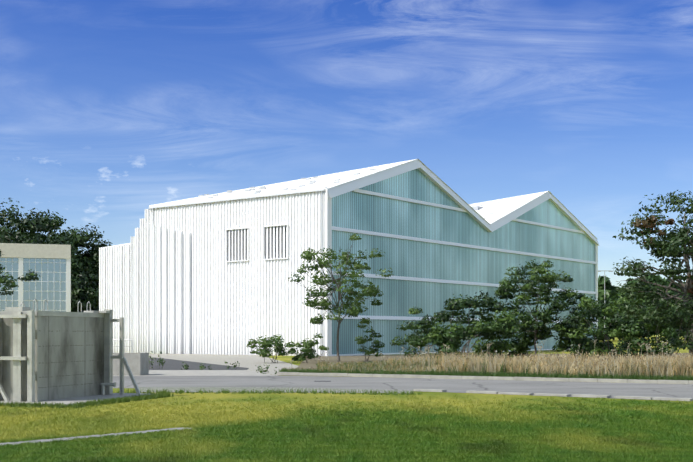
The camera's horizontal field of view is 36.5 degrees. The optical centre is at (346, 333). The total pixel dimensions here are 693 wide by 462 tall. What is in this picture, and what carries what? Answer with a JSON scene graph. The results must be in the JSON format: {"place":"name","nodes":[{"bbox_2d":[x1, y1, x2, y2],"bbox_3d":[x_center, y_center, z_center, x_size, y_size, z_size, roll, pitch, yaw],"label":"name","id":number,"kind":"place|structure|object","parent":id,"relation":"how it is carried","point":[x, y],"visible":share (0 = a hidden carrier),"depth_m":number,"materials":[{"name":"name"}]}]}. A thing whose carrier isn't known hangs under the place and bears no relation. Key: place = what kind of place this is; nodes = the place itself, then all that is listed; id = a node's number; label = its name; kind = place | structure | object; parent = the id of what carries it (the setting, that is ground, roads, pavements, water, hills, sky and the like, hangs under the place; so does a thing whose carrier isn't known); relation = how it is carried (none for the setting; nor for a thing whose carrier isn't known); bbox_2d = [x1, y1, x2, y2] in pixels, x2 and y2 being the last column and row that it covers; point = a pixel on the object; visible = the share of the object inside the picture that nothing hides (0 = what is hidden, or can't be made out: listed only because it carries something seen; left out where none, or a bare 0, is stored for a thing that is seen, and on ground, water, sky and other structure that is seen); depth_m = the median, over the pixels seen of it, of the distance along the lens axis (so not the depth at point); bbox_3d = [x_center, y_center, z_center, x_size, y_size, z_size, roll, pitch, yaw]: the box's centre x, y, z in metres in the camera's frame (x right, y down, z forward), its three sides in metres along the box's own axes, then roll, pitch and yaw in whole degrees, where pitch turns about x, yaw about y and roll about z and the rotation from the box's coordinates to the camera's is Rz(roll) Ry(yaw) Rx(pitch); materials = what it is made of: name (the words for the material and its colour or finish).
{"place":"outdoors","nodes":[
{"label":"outdoors","id":0,"kind":"place"},
{"bbox_2d":[149,357,248,369],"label":"asphalt ramp","id":1,"kind":"structure","parent":0,"point":[171,364],"depth_m":55.67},
{"bbox_2d":[0,335,692,461],"bbox_3d":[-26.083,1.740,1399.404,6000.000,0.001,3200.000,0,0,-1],"label":"ground","id":2,"kind":"structure","parent":0,"point":[424,396],"depth_m":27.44,"materials":[{"name":"green plant"}]},
{"bbox_2d":[0,251,39,295],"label":"tree","id":3,"kind":"object","parent":2,"relation":"on","point":[12,281],"visible":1,"depth_m":45.85,"materials":[{"name":"green plant"}]},
{"bbox_2d":[0,243,70,311],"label":"background building","id":4,"kind":"structure","parent":2,"relation":"on","point":[50,264],"depth_m":109.86,"materials":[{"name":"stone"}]},
{"bbox_2d":[0,198,112,311],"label":"trees","id":5,"kind":"object","parent":2,"relation":"on","point":[84,277],"visible":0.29,"depth_m":142.91,"materials":[{"name":"green plant"}]},
{"bbox_2d":[1,393,148,404],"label":"tank pad","id":6,"kind":"object","parent":2,"relation":"on","point":[86,398],"depth_m":26.99,"materials":[{"name":"concrete"}]},
{"bbox_2d":[0,299,140,401],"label":"concrete wall","id":7,"kind":"structure","parent":6,"relation":"on","point":[48,355],"depth_m":26.70,"materials":[{"name":"grey concrete"}]},
{"bbox_2d":[0,427,191,445],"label":"lawn edging","id":8,"kind":"object","parent":2,"relation":"on","point":[65,438],"visible":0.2,"depth_m":17.44,"materials":[{"name":"grey concrete"}]},
{"bbox_2d":[113,339,148,374],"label":"ramp retaining wall","id":9,"kind":"structure","parent":2,"relation":"on","point":[138,363],"depth_m":43.77,"materials":[{"name":"grey concrete"}]},
{"bbox_2d":[113,370,274,375],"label":"driveway","id":10,"kind":"structure","parent":2,"relation":"on","point":[202,373],"depth_m":45.83,"materials":[{"name":"grey concrete"}]},
{"bbox_2d":[0,388,421,408],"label":"lawn edge tufts","id":11,"kind":"object","parent":2,"relation":"on","point":[151,395],"visible":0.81,"depth_m":28.32,"materials":[{"name":"green plant"}]},
{"bbox_2d":[149,351,276,373],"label":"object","id":12,"kind":"object","parent":2,"relation":"on","point":[201,366],"visible":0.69,"depth_m":50.71,"materials":[{"name":"green plant"}]},
{"bbox_2d":[99,187,327,355],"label":"ribbed wall","id":13,"kind":"structure","parent":2,"relation":"on","point":[236,306],"depth_m":88.27,"materials":[{"name":"white metal"}]},
{"bbox_2d":[147,224,191,353],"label":"vertical wall fins","id":14,"kind":"object","parent":13,"relation":"attached to","point":[174,291],"visible":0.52,"depth_m":92.05,"materials":[{"name":"white metal"}]},
{"bbox_2d":[149,189,324,355],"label":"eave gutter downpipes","id":15,"kind":"object","parent":13,"relation":"attached to","point":[321,190],"visible":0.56,"depth_m":87.60,"materials":[{"name":"white metal"}]},
{"bbox_2d":[226,224,288,261],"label":"louvered windows","id":16,"kind":"structure","parent":13,"relation":"on","point":[276,242],"depth_m":85.54,"materials":[{"name":"grey metal"}]},
{"bbox_2d":[154,159,596,238],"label":"folded roof plates","id":17,"kind":"object","parent":13,"relation":"on","point":[503,207],"visible":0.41,"depth_m":91.59,"materials":[{"name":"white metal"}]},
{"bbox_2d":[198,169,499,218],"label":"roof fittings","id":18,"kind":"object","parent":17,"relation":"on","point":[337,181],"visible":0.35,"depth_m":90.71,"materials":[{"name":"white metal"}]},
{"bbox_2d":[149,354,297,375],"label":"paved forecourt","id":19,"kind":"structure","parent":2,"relation":"on","point":[250,362],"depth_m":68.38,"materials":[{"name":"grey concrete"}]},
{"bbox_2d":[246,334,287,362],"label":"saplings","id":20,"kind":"object","parent":19,"relation":"on","point":[271,343],"visible":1,"depth_m":62.15,"materials":[{"name":"green plant"}]},
{"bbox_2d":[328,159,599,355],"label":"facade frame","id":21,"kind":"object","parent":2,"relation":"on","point":[355,185],"visible":0.71,"depth_m":93.59,"materials":[{"name":"white metal"}]},
{"bbox_2d":[332,169,594,353],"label":"glass facade","id":22,"kind":"structure","parent":21,"relation":"in","point":[372,213],"depth_m":93.59,"materials":[{"name":"teal glass"}]},
{"bbox_2d":[598,271,612,341],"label":"street lamp","id":23,"kind":"object","parent":2,"relation":"on","point":[604,289],"visible":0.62,"depth_m":170.45,"materials":[{"name":"grey metal"}]},
{"bbox_2d":[598,275,690,340],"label":"distant tree line","id":24,"kind":"object","parent":2,"relation":"on","point":[610,291],"visible":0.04,"depth_m":260.91,"materials":[{"name":"green plant"}]},
{"bbox_2d":[611,190,692,357],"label":"old tree","id":25,"kind":"object","parent":2,"relation":"on","point":[682,238],"visible":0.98,"depth_m":51.55,"materials":[{"name":"green plant"}]},
{"bbox_2d":[633,215,692,294],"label":"browned leaves","id":26,"kind":"object","parent":25,"relation":"attached to","point":[652,224],"visible":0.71,"depth_m":51.59,"materials":[{"name":"brown plant"}]},
{"bbox_2d":[0,0,692,286],"label":"sky","id":27,"kind":"structure","parent":0,"point":[111,110],"materials":[{"name":"blue"}]},
{"bbox_2d":[113,376,692,400],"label":"road","id":28,"kind":"structure","parent":0,"point":[571,388],"depth_m":36.03,"materials":[{"name":"grey asphalt"}]},
{"bbox_2d":[138,387,412,392],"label":"curb","id":29,"kind":"structure","parent":28,"relation":"on","point":[191,389],"depth_m":32.64,"materials":[{"name":"grey concrete"}]},
{"bbox_2d":[413,389,692,400],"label":"kerb blocks","id":30,"kind":"structure","parent":28,"relation":"on","point":[578,395],"depth_m":29.12,"materials":[{"name":"concrete"}]},
{"bbox_2d":[279,340,692,379],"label":"verge ground","id":31,"kind":"structure","parent":0,"point":[312,362],"depth_m":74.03,"materials":[{"name":"plant"}]},
{"bbox_2d":[284,340,315,362],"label":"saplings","id":32,"kind":"object","parent":31,"relation":"on","point":[303,352],"visible":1,"depth_m":62.40,"materials":[{"name":"green plant"}]},
{"bbox_2d":[301,333,328,360],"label":"shrub","id":33,"kind":"object","parent":31,"relation":"on","point":[313,351],"visible":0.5,"depth_m":67.56,"materials":[{"name":"green plant"}]},
{"bbox_2d":[288,233,392,361],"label":"young ash tree","id":34,"kind":"object","parent":31,"relation":"on","point":[372,291],"visible":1,"depth_m":65.27,"materials":[{"name":"green plant"}]},
{"bbox_2d":[354,323,384,360],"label":"sapling","id":35,"kind":"object","parent":31,"relation":"on","point":[362,340],"visible":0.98,"depth_m":67.44,"materials":[{"name":"green plant"}]},
{"bbox_2d":[389,314,459,357],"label":"shrub","id":36,"kind":"object","parent":31,"relation":"on","point":[410,326],"visible":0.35,"depth_m":69.24,"materials":[{"name":"green plant"}]},
{"bbox_2d":[408,290,522,358],"bbox_3d":[7.100,-0.386,62.537,6.882,4.436,5.096,0,0,-1],"label":"elder shrub","id":37,"kind":"object","parent":31,"relation":"on","point":[469,332],"visible":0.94,"depth_m":62.22,"materials":[{"name":"green plant"}]},
{"bbox_2d":[277,372,692,383],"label":"kerb","id":38,"kind":"structure","parent":31,"relation":"on","point":[504,378],"depth_m":39.76,"materials":[{"name":"concrete"}]},
{"bbox_2d":[470,314,546,358],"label":"shrub","id":39,"kind":"object","parent":31,"relation":"on","point":[519,346],"visible":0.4,"depth_m":68.75,"materials":[{"name":"green plant"}]},
{"bbox_2d":[493,259,592,354],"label":"tree","id":40,"kind":"object","parent":31,"relation":"on","point":[504,289],"visible":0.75,"depth_m":65.83,"materials":[{"name":"green plant"}]},
{"bbox_2d":[552,314,619,356],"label":"shrub","id":41,"kind":"object","parent":31,"relation":"on","point":[569,339],"visible":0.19,"depth_m":69.46,"materials":[{"name":"green plant"}]},
{"bbox_2d":[562,292,654,357],"bbox_3d":[15.968,-0.315,64.052,5.940,4.442,4.438,0,0,-1],"label":"shrub","id":42,"kind":"object","parent":31,"relation":"on","point":[583,341],"visible":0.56,"depth_m":63.10,"materials":[{"name":"green plant"}]},
{"bbox_2d":[608,301,690,357],"bbox_3d":[18.003,-0.027,60.110,6.339,4.401,4.520,0,0,-1],"label":"shrub","id":43,"kind":"object","parent":31,"relation":"on","point":[636,331],"visible":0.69,"depth_m":59.63,"materials":[{"name":"green plant"}]}
]}

